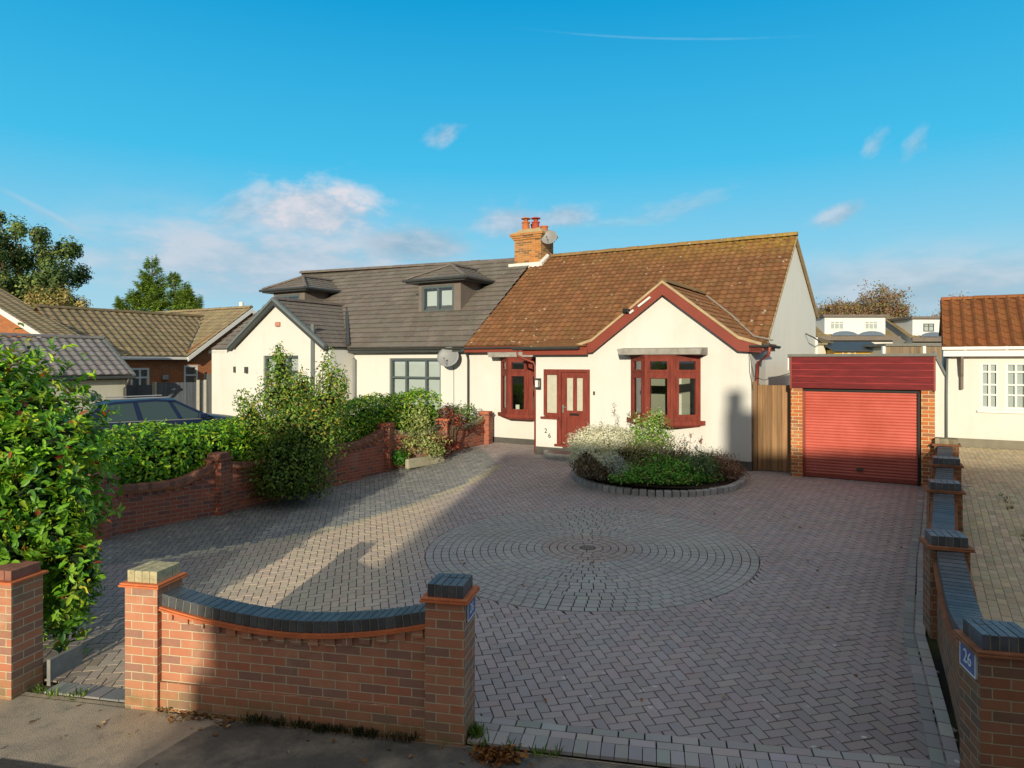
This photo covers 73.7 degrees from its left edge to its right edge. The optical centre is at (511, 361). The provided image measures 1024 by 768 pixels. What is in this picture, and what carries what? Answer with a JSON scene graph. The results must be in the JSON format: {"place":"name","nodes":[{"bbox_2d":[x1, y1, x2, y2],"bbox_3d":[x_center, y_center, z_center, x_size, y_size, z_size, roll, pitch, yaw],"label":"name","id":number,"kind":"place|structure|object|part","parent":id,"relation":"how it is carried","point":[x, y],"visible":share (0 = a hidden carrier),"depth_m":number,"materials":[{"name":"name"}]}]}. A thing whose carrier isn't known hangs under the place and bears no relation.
{"place":"outdoors","nodes":[
{"label":"outdoors","id":0,"kind":"place"},
{"bbox_2d":[0,695,637,767],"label":"pavement","id":1,"kind":"structure","parent":0,"point":[85,741],"depth_m":5.65,"materials":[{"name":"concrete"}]},
{"bbox_2d":[0,758,66,767],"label":"pavement patch","id":2,"kind":"object","parent":1,"relation":"on","point":[7,763],"visible":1,"depth_m":5.18,"materials":[{"name":"grey asphalt"}]},
{"bbox_2d":[21,692,655,767],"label":"pavement edge","id":3,"kind":"object","parent":1,"relation":"on","point":[78,699],"visible":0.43,"depth_m":6.14,"materials":[{"name":"concrete"}]},
{"bbox_2d":[136,720,633,767],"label":"pavement tarmac","id":4,"kind":"structure","parent":1,"relation":"on","point":[235,744],"depth_m":5.34,"materials":[{"name":"grey asphalt"}]},
{"bbox_2d":[240,711,419,743],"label":"moss tufts","id":5,"kind":"object","parent":4,"relation":"on","point":[359,730],"visible":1,"depth_m":5.63,"materials":[{"name":"green plant"}]},
{"bbox_2d":[32,683,748,767],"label":"weeds","id":6,"kind":"object","parent":4,"relation":"on","point":[475,730],"visible":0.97,"depth_m":5.50,"materials":[{"name":"green plant"}]},
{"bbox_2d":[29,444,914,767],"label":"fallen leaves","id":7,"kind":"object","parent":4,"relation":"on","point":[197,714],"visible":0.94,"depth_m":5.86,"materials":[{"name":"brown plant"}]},
{"bbox_2d":[464,743,532,767],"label":"leaf heap","id":8,"kind":"object","parent":4,"relation":"on","point":[501,754],"visible":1,"depth_m":5.25,"materials":[{"name":"brown plant"}]},
{"bbox_2d":[29,432,829,767],"bbox_3d":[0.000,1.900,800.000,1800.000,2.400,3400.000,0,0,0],"label":"ground","id":9,"kind":"structure","parent":0,"point":[469,744],"depth_m":5.36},
{"bbox_2d":[0,560,48,699],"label":"brick pier","id":10,"kind":"structure","parent":9,"relation":"on","point":[21,627],"depth_m":6.29,"materials":[{"name":"brick"}]},
{"bbox_2d":[9,255,76,306],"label":"broad tree","id":11,"kind":"object","parent":9,"relation":"on","point":[54,276],"visible":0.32,"depth_m":57.25,"materials":[{"name":"green plant"}]},
{"bbox_2d":[0,210,94,306],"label":"broad tree","id":12,"kind":"object","parent":9,"relation":"on","point":[18,256],"visible":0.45,"depth_m":59.43,"materials":[{"name":"green plant"}]},
{"bbox_2d":[18,283,92,309],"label":"autumn bush","id":13,"kind":"object","parent":9,"relation":"on","point":[61,299],"visible":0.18,"depth_m":45.31,"materials":[{"name":"yellow plant"}]},
{"bbox_2d":[47,644,82,685],"bbox_3d":[-4.377,2.965,6.687,0.040,0.250,0.380,0,0,12],"label":"edging slab","id":14,"kind":"object","parent":9,"relation":"on","point":[61,663],"depth_m":6.66,"materials":[{"name":"concrete"}]},
{"bbox_2d":[0,333,136,418],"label":"garage","id":15,"kind":"structure","parent":9,"relation":"on","point":[108,363],"depth_m":23.77,"materials":[{"name":"grey tile"}]},
{"bbox_2d":[0,320,139,654],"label":"photinia bush","id":16,"kind":"object","parent":9,"relation":"on","point":[46,518],"visible":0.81,"depth_m":6.89,"materials":[{"name":"green plant"}]},
{"bbox_2d":[0,288,255,384],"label":"brick bungalow","id":17,"kind":"object","parent":9,"relation":"on","point":[171,346],"visible":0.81,"depth_m":29.38,"materials":[{"name":"brown brick"}]},
{"bbox_2d":[131,368,148,384],"bbox_3d":[-15.518,0.850,28.349,0.621,1.180,0.806,0,0,0],"label":"window","id":18,"kind":"structure","parent":17,"relation":"in","point":[142,374],"depth_m":28.45,"materials":[{"name":"white plastic"}]},
{"bbox_2d":[184,365,197,381],"bbox_3d":[-14.446,0.800,30.374,0.560,1.280,0.690,0,0,26],"label":"window","id":19,"kind":"structure","parent":17,"relation":"in","point":[189,374],"depth_m":30.44,"materials":[{"name":"white plastic"}]},
{"bbox_2d":[62,395,240,444],"bbox_3d":[-9.096,1.662,17.703,4.376,1.556,2.120,0,0,-35],"label":"parked car","id":20,"kind":"object","parent":9,"relation":"on","point":[141,408],"visible":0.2,"depth_m":16.94,"materials":[{"name":"blue paint"}]},
{"bbox_3d":[-8.921,1.190,16.895,2.870,0.500,0.176,0,0,-35],"label":"side window","id":21,"kind":"part","parent":20,"relation":"part of","materials":[{"name":"grey glass"}]},
{"bbox_2d":[112,254,203,381],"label":"conifer","id":22,"kind":"object","parent":9,"relation":"on","point":[151,293],"visible":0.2,"depth_m":54.52,"materials":[{"name":"green plant"}]},
{"bbox_2d":[126,380,206,412],"bbox_3d":[-13.504,1.668,26.655,2.998,1.876,0.218,0,0,-29],"label":"fence","id":23,"kind":"object","parent":9,"relation":"on","point":[192,394],"visible":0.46,"depth_m":26.92,"materials":[{"name":"wood"}]},
{"bbox_2d":[70,415,276,504],"bbox_3d":[-6.337,2.035,13.440,1.717,1.992,4.353,0,0,38],"label":"laurel hedge","id":24,"kind":"object","parent":9,"relation":"on","point":[172,456],"visible":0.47,"depth_m":12.77,"materials":[{"name":"green plant"}]},
{"bbox_2d":[204,372,211,412],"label":"side gate","id":25,"kind":"structure","parent":9,"relation":"on","point":[208,377],"depth_m":27.31,"materials":[{"name":"grey wood"}]},
{"bbox_2d":[87,411,493,540],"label":"brick wall","id":26,"kind":"structure","parent":9,"relation":"on","point":[213,486],"depth_m":12.94,"materials":[{"name":"brick"}]},
{"bbox_2d":[118,560,479,746],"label":"brick wall","id":27,"kind":"structure","parent":9,"relation":"on","point":[408,670],"depth_m":5.77,"materials":[{"name":"brick"}]},
{"bbox_2d":[292,386,444,442],"bbox_3d":[-3.651,1.770,17.263,1.516,2.176,4.451,0,0,40],"label":"laurel hedge","id":28,"kind":"object","parent":9,"relation":"on","point":[371,412],"visible":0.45,"depth_m":17.24,"materials":[{"name":"green plant"}]},
{"bbox_2d":[209,258,528,424],"bbox_3d":[-4.597,-0.698,27.555,12.290,6.875,10.340,0,0,31],"label":"bungalow","id":29,"kind":"object","parent":9,"relation":"on","point":[384,330],"visible":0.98,"depth_m":23.83,"materials":[{"name":"grey tile"}]},
{"bbox_2d":[262,356,297,411],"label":"window","id":30,"kind":"structure","parent":29,"relation":"in","point":[294,366],"depth_m":24.23,"materials":[{"name":"grey glass"}]},
{"bbox_2d":[391,358,440,417],"bbox_3d":[-3.132,0.815,22.382,2.250,1.950,0.240,0,0,31],"label":"window","id":31,"kind":"structure","parent":29,"relation":"in","point":[406,373],"depth_m":22.49,"materials":[{"name":"grey glass"}]},
{"bbox_2d":[437,347,458,366],"bbox_3d":[-1.933,-0.150,21.093,0.702,0.612,0.565,0,0,-29],"label":"satellite dish","id":32,"kind":"object","parent":29,"relation":"attached to","point":[446,358],"visible":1,"depth_m":21.11,"materials":[{"name":"metal"}]},
{"bbox_2d":[461,217,821,470],"bbox_3d":[4.235,-1.260,21.980,10.332,8.000,11.400,0,0,31],"label":"bungalow","id":33,"kind":"object","parent":9,"relation":"on","point":[695,339],"visible":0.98,"depth_m":18.07,"materials":[{"name":"paint"}]},
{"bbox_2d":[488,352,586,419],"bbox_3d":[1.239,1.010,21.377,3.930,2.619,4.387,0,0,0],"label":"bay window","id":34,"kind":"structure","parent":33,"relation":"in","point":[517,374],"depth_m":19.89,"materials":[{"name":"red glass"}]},
{"bbox_2d":[541,230,556,243],"bbox_3d":[1.225,-4.397,24.085,0.461,0.510,0.620,0,0,-38],"label":"satellite dish","id":35,"kind":"object","parent":33,"relation":"attached to","point":[549,237],"visible":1,"depth_m":24.11,"materials":[{"name":"metal"}]},
{"bbox_2d":[562,372,586,443],"bbox_3d":[1.594,1.205,17.500,0.730,1.850,0.101,0,0,31],"label":"door","id":36,"kind":"structure","parent":33,"relation":"in","point":[574,385],"depth_m":17.52,"materials":[{"name":"red wood"}]},
{"bbox_2d":[617,347,707,427],"bbox_3d":[3.900,0.920,16.698,2.700,2.499,2.000,0,0,31],"label":"bay window","id":37,"kind":"structure","parent":33,"relation":"in","point":[669,379],"depth_m":16.01,"materials":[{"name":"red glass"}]},
{"bbox_2d":[753,381,790,471],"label":"timber gate","id":38,"kind":"structure","parent":9,"relation":"on","point":[771,427],"depth_m":15.12,"materials":[{"name":"brown wood"}]},
{"bbox_2d":[816,336,832,353],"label":"outbuilding","id":39,"kind":"structure","parent":9,"relation":"on","point":[821,348],"depth_m":41.00,"materials":[{"name":"tile"}]},
{"bbox_2d":[817,305,843,314],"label":"bare tree","id":40,"kind":"object","parent":9,"relation":"on","point":[824,312],"visible":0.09,"depth_m":75.16,"materials":[{"name":"brown plant"}]},
{"bbox_2d":[816,296,874,314],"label":"bare tree","id":41,"kind":"object","parent":9,"relation":"on","point":[837,307],"visible":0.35,"depth_m":74.78,"materials":[{"name":"brown plant"}]},
{"bbox_2d":[824,342,873,353],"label":"garden shed","id":42,"kind":"structure","parent":9,"relation":"on","point":[845,348],"depth_m":40.26,"materials":[{"name":"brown wood"}]},
{"bbox_2d":[816,315,900,343],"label":"dormer bungalow","id":43,"kind":"object","parent":9,"relation":"on","point":[853,328],"visible":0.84,"depth_m":52.29,"materials":[{"name":"paint"}]},
{"bbox_2d":[787,353,937,486],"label":"garage","id":44,"kind":"structure","parent":9,"relation":"on","point":[865,417],"depth_m":13.93,"materials":[{"name":"metal"}]},
{"bbox_2d":[842,280,917,316],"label":"bare tree","id":45,"kind":"object","parent":9,"relation":"on","point":[882,306],"visible":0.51,"depth_m":75.31,"materials":[{"name":"brown plant"}]},
{"bbox_2d":[863,343,941,353],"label":"shed roof","id":46,"kind":"structure","parent":9,"relation":"on","point":[876,348],"depth_m":38.20,"materials":[{"name":"fabric"}]},
{"bbox_2d":[881,346,941,363],"bbox_3d":[21.450,0.574,33.885,5.884,2.687,0.144,0,0,6],"label":"fence","id":47,"kind":"object","parent":9,"relation":"on","point":[898,350],"visible":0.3,"depth_m":34.06,"materials":[{"name":"brown wood"}]},
{"bbox_2d":[885,316,986,346],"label":"dormer bungalow","id":48,"kind":"object","parent":9,"relation":"on","point":[917,329],"visible":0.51,"depth_m":51.30,"materials":[{"name":"paint"}]},
{"bbox_2d":[934,291,968,315],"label":"bare tree","id":49,"kind":"object","parent":9,"relation":"on","point":[948,295],"depth_m":80.44,"materials":[{"name":"brown plant"}]},
{"bbox_2d":[918,437,1023,767],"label":"brick wall","id":50,"kind":"structure","parent":9,"relation":"on","point":[982,658],"depth_m":4.97,"materials":[{"name":"brick"}]},
{"bbox_2d":[933,294,1023,449],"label":"bungalow","id":51,"kind":"object","parent":9,"relation":"on","point":[979,397],"visible":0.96,"depth_m":19.48,"materials":[{"name":"white paint"}]},
{"bbox_2d":[980,363,998,408],"bbox_3d":[13.513,0.680,19.328,0.470,1.340,0.070,0,0,31],"label":"window","id":52,"kind":"structure","parent":51,"relation":"in","point":[989,372],"depth_m":19.32,"materials":[{"name":"white plastic"}]},
{"bbox_2d":[1005,363,1023,409],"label":"window","id":53,"kind":"structure","parent":51,"relation":"in","point":[1014,372],"depth_m":19.03,"materials":[{"name":"white plastic"}]},
{"bbox_2d":[0,0,1023,316],"label":"sky","id":54,"kind":"structure","parent":0,"point":[246,146],"materials":[{"name":"blue"}]},
{"bbox_2d":[43,442,986,767],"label":"driveway","id":55,"kind":"structure","parent":0,"point":[775,634],"depth_m":8.36,"materials":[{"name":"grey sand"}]},
{"bbox_2d":[232,341,354,503],"bbox_3d":[-4.401,1.167,13.845,2.375,3.202,2.122,0,0,-23],"label":"evergreen shrub","id":56,"kind":"object","parent":55,"relation":"on","point":[299,436],"visible":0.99,"depth_m":13.67,"materials":[{"name":"green plant"}]},
{"bbox_2d":[391,448,408,466],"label":"fern clump","id":57,"kind":"object","parent":55,"relation":"on","point":[401,458],"visible":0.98,"depth_m":16.84,"materials":[{"name":"green plant"}]},
{"bbox_2d":[397,392,452,459],"bbox_3d":[-2.200,1.659,17.114,1.451,1.774,0.996,0,0,0],"label":"young shrub","id":58,"kind":"object","parent":55,"relation":"on","point":[428,443],"visible":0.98,"depth_m":17.03,"materials":[{"name":"green plant"}]},
{"bbox_2d":[405,454,444,468],"bbox_3d":[-2.175,2.500,17.157,0.120,0.240,1.300,0,0,38],"label":"planter edge","id":59,"kind":"object","parent":55,"relation":"on","point":[416,462],"visible":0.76,"depth_m":16.99,"materials":[{"name":"stone"}]},
{"bbox_2d":[433,435,461,458],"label":"red leaved shrub","id":60,"kind":"object","parent":55,"relation":"on","point":[448,451],"visible":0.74,"depth_m":17.61,"materials":[{"name":"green plant"}]},
{"bbox_2d":[437,405,466,452],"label":"red leaved shrub","id":61,"kind":"object","parent":55,"relation":"on","point":[454,418],"visible":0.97,"depth_m":18.16,"materials":[{"name":"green plant"}]},
{"bbox_2d":[441,400,480,424],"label":"variegated shrub","id":62,"kind":"object","parent":55,"relation":"on","point":[466,413],"visible":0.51,"depth_m":19.90,"materials":[{"name":"green plant"}]},
{"bbox_2d":[44,488,959,767],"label":"driveway edging","id":63,"kind":"object","parent":55,"relation":"on","point":[534,736],"visible":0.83,"depth_m":5.44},
{"bbox_2d":[543,450,575,460],"bbox_3d":[1.393,2.400,17.225,1.557,0.181,0.620,0,0,31],"label":"doorstep","id":64,"kind":"object","parent":55,"relation":"on","point":[557,455],"visible":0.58,"depth_m":17.15,"materials":[{"name":"concrete"}]},
{"bbox_2d":[426,508,758,611],"bbox_3d":[1.160,2.859,10.450,4.929,0.193,4.931,0,0,0],"label":"driveway circle","id":65,"kind":"object","parent":55,"relation":"on","point":[539,574],"visible":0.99,"depth_m":9.88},
{"bbox_2d":[570,458,745,497],"bbox_3d":[3.120,2.521,14.950,3.601,0.386,3.136,0,0,0],"label":"flower bed","id":66,"kind":"object","parent":55,"relation":"on","point":[720,487],"visible":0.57,"depth_m":13.73,"materials":[{"name":"grey stone"}]},
{"bbox_2d":[563,422,640,480],"bbox_3d":[1.981,1.895,14.701,1.714,1.207,1.541,0,0,0],"label":"silver bush","id":67,"kind":"object","parent":66,"relation":"on","point":[589,451],"visible":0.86,"depth_m":14.47,"materials":[{"name":"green plant"}]},
{"bbox_2d":[599,451,634,479],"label":"silver bush","id":68,"kind":"object","parent":66,"relation":"on","point":[619,466],"visible":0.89,"depth_m":13.93,"materials":[{"name":"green plant"}]},
{"bbox_2d":[599,403,637,434],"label":"butterfly bush","id":69,"kind":"object","parent":66,"relation":"on","point":[628,415],"visible":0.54,"depth_m":15.08,"materials":[{"name":"green plant"}]},
{"bbox_2d":[612,431,681,475],"bbox_3d":[2.792,1.946,14.461,1.717,1.006,0.972,0,0,24],"label":"perennial clump","id":70,"kind":"object","parent":66,"relation":"on","point":[638,457],"visible":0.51,"depth_m":14.42,"materials":[{"name":"green plant"}]},
{"bbox_2d":[621,405,675,465],"bbox_3d":[2.900,1.698,14.883,1.399,1.498,0.812,0,0,0],"label":"flowering shrub","id":71,"kind":"object","parent":66,"relation":"on","point":[651,428],"visible":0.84,"depth_m":14.78,"materials":[{"name":"green plant"}]},
{"bbox_2d":[608,448,723,485],"bbox_3d":[3.113,2.135,13.877,2.379,0.720,0.959,0,0,0],"label":"geranium","id":72,"kind":"object","parent":66,"relation":"on","point":[667,469],"visible":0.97,"depth_m":13.71,"materials":[{"name":"green plant"}]},
{"bbox_2d":[644,433,696,474],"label":"perennial clump","id":73,"kind":"object","parent":66,"relation":"on","point":[671,452],"visible":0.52,"depth_m":14.31,"materials":[{"name":"green plant"}]},
{"bbox_2d":[683,434,704,466],"bbox_3d":[3.832,1.959,14.428,0.549,0.922,0.198,0,0,-10],"label":"sedum","id":74,"kind":"object","parent":66,"relation":"on","point":[690,435],"visible":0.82,"depth_m":14.40,"materials":[{"name":"pink plant"}]},
{"bbox_2d":[676,447,722,482],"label":"geranium","id":75,"kind":"object","parent":66,"relation":"on","point":[701,463],"visible":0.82,"depth_m":13.80,"materials":[{"name":"green plant"}]},
{"bbox_2d":[673,446,750,480],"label":"heather","id":76,"kind":"object","parent":66,"relation":"on","point":[728,468],"visible":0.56,"depth_m":14.12,"materials":[{"name":"red plant"}]},
{"bbox_2d":[959,447,1023,628],"bbox_3d":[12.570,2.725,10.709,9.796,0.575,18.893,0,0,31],"label":"neighbour driveway","id":77,"kind":"structure","parent":0,"point":[988,474],"depth_m":10.94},
{"bbox_2d":[998,492,1023,550],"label":"paving weeds","id":78,"kind":"object","parent":77,"relation":"on","point":[1002,494],"visible":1,"depth_m":11.72,"materials":[{"name":"green plant"}]}
]}

